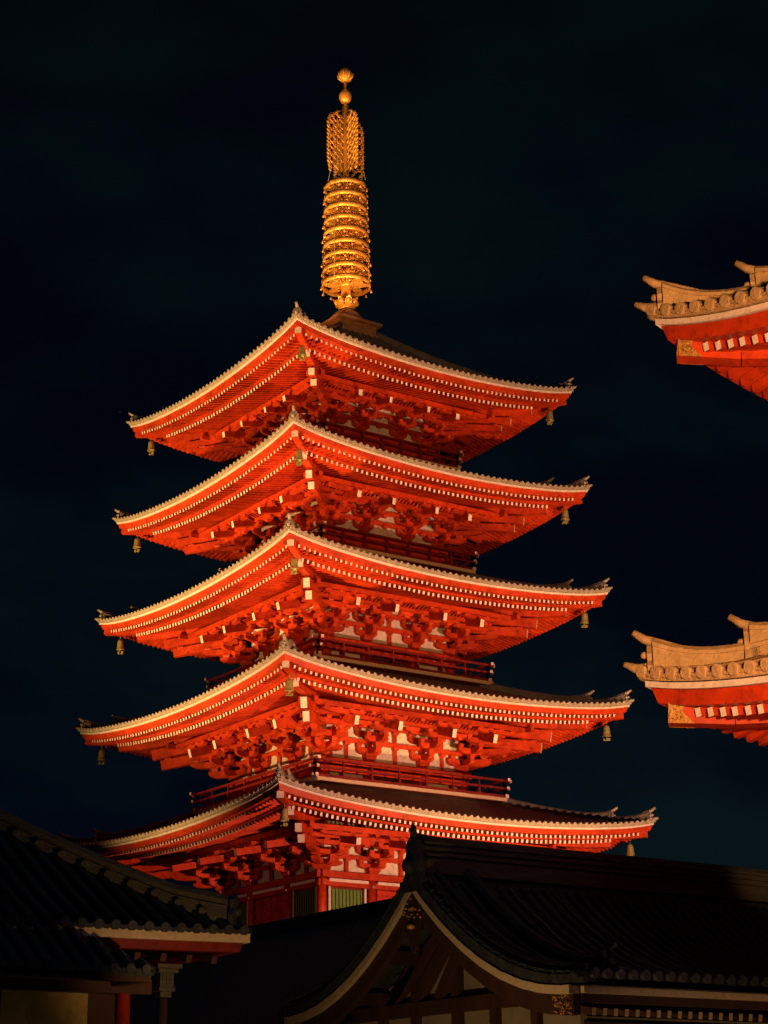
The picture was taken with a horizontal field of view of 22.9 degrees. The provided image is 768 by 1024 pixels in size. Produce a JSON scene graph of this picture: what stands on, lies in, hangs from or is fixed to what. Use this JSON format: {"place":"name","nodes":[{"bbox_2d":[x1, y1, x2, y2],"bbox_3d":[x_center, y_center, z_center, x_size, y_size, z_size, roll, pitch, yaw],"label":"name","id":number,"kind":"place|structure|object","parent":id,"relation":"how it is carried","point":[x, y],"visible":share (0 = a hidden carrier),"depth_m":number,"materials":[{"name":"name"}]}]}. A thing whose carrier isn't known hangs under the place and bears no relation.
{"place":"outdoors","nodes":[
{"label":"outdoors","id":0,"kind":"place"},
{"bbox_2d":[130,898,392,1023],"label":"tiled gallery","id":1,"kind":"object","parent":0,"point":[268,972],"visible":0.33,"depth_m":42.70,"materials":[{"name":"tile"}]},
{"bbox_2d":[0,0,767,891],"label":"sky","id":2,"kind":"structure","parent":0,"point":[164,168],"materials":[{"name":"black"}]},
{"bbox_2d":[278,825,767,1023],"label":"gabled hall","id":3,"kind":"structure","parent":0,"point":[472,932],"depth_m":30.92,"materials":[{"name":"tile"}]},
{"bbox_2d":[623,260,767,745],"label":"temple gate","id":4,"kind":"structure","parent":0,"point":[724,333],"depth_m":32.73,"materials":[{"name":"wood"}]},
{"label":"ground","id":5,"kind":"structure","parent":0,"visible":0},
{"bbox_2d":[0,892,154,1023],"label":"entrance porch","id":6,"kind":"object","parent":5,"relation":"on","point":[54,974],"visible":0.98,"depth_m":25.97,"materials":[{"name":"tile"}]},
{"bbox_2d":[0,809,251,1023],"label":"hipped hall","id":7,"kind":"structure","parent":5,"relation":"on","point":[133,913],"depth_m":27.84,"materials":[{"name":"tile"}]},
{"bbox_2d":[151,963,182,1023],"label":"bracket post","id":8,"kind":"object","parent":5,"relation":"on","point":[163,988],"visible":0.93,"depth_m":27.35,"materials":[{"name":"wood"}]},
{"bbox_2d":[58,67,658,925],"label":"five story pagoda","id":9,"kind":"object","parent":5,"relation":"on","point":[382,613],"visible":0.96,"depth_m":73.83,"materials":[{"name":"red wood"}]},
{"bbox_2d":[97,750,105,764],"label":"wind bell","id":10,"kind":"object","parent":9,"relation":"hanging from","point":[101,756],"visible":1,"depth_m":77.37,"materials":[{"name":"brown metal"}]},
{"bbox_2d":[116,635,123,654],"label":"wind bell","id":11,"kind":"object","parent":9,"relation":"hanging from","point":[120,646],"visible":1,"depth_m":78.75,"materials":[{"name":"brown metal"}]},
{"bbox_2d":[133,534,140,552],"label":"wind bell","id":12,"kind":"object","parent":9,"relation":"hanging from","point":[137,546],"visible":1,"depth_m":80.02,"materials":[{"name":"brown metal"}]},
{"bbox_2d":[147,441,154,454],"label":"wind bell","id":13,"kind":"object","parent":9,"relation":"hanging from","point":[151,449],"visible":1,"depth_m":81.36,"materials":[{"name":"brown metal"}]},
{"bbox_2d":[279,803,288,826],"bbox_3d":[-3.365,10.213,64.037,0.351,0.810,0.360,-2,-17,8],"label":"wind bell","id":14,"kind":"object","parent":9,"relation":"hanging from","point":[284,817],"visible":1,"depth_m":63.93,"materials":[{"name":"brown metal"}]},
{"bbox_2d":[285,678,293,695],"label":"wind bell","id":15,"kind":"object","parent":9,"relation":"hanging from","point":[289,687],"visible":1,"depth_m":66.07,"materials":[{"name":"brown metal"}]},
{"bbox_2d":[289,553,298,574],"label":"wind bell","id":16,"kind":"object","parent":9,"relation":"hanging from","point":[294,568],"visible":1,"depth_m":68.12,"materials":[{"name":"brown metal"}]},
{"bbox_2d":[294,449,303,465],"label":"wind bell","id":17,"kind":"object","parent":9,"relation":"hanging from","point":[299,460],"visible":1,"depth_m":70.09,"materials":[{"name":"brown metal"}]},
{"bbox_2d":[298,345,306,360],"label":"wind bell","id":18,"kind":"object","parent":9,"relation":"hanging from","point":[302,355],"visible":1,"depth_m":71.86,"materials":[{"name":"brown metal"}]},
{"bbox_2d":[546,407,553,424],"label":"wind bell","id":19,"kind":"object","parent":9,"relation":"hanging from","point":[549,419],"visible":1,"depth_m":78.47,"materials":[{"name":"brown metal"}]},
{"bbox_2d":[561,505,569,524],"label":"wind bell","id":20,"kind":"object","parent":9,"relation":"hanging from","point":[565,519],"visible":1,"depth_m":77.01,"materials":[{"name":"brown metal"}]},
{"bbox_2d":[580,610,588,627],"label":"wind bell","id":21,"kind":"object","parent":9,"relation":"hanging from","point":[584,619],"visible":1,"depth_m":75.53,"materials":[{"name":"brown metal"}]},
{"bbox_2d":[602,722,610,740],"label":"wind bell","id":22,"kind":"object","parent":9,"relation":"hanging from","point":[606,730],"visible":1,"depth_m":73.94,"materials":[{"name":"brown metal"}]},
{"bbox_2d":[626,839,634,855],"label":"wind bell","id":23,"kind":"object","parent":9,"relation":"hanging from","point":[630,850],"visible":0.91,"depth_m":72.34,"materials":[{"name":"brown metal"}]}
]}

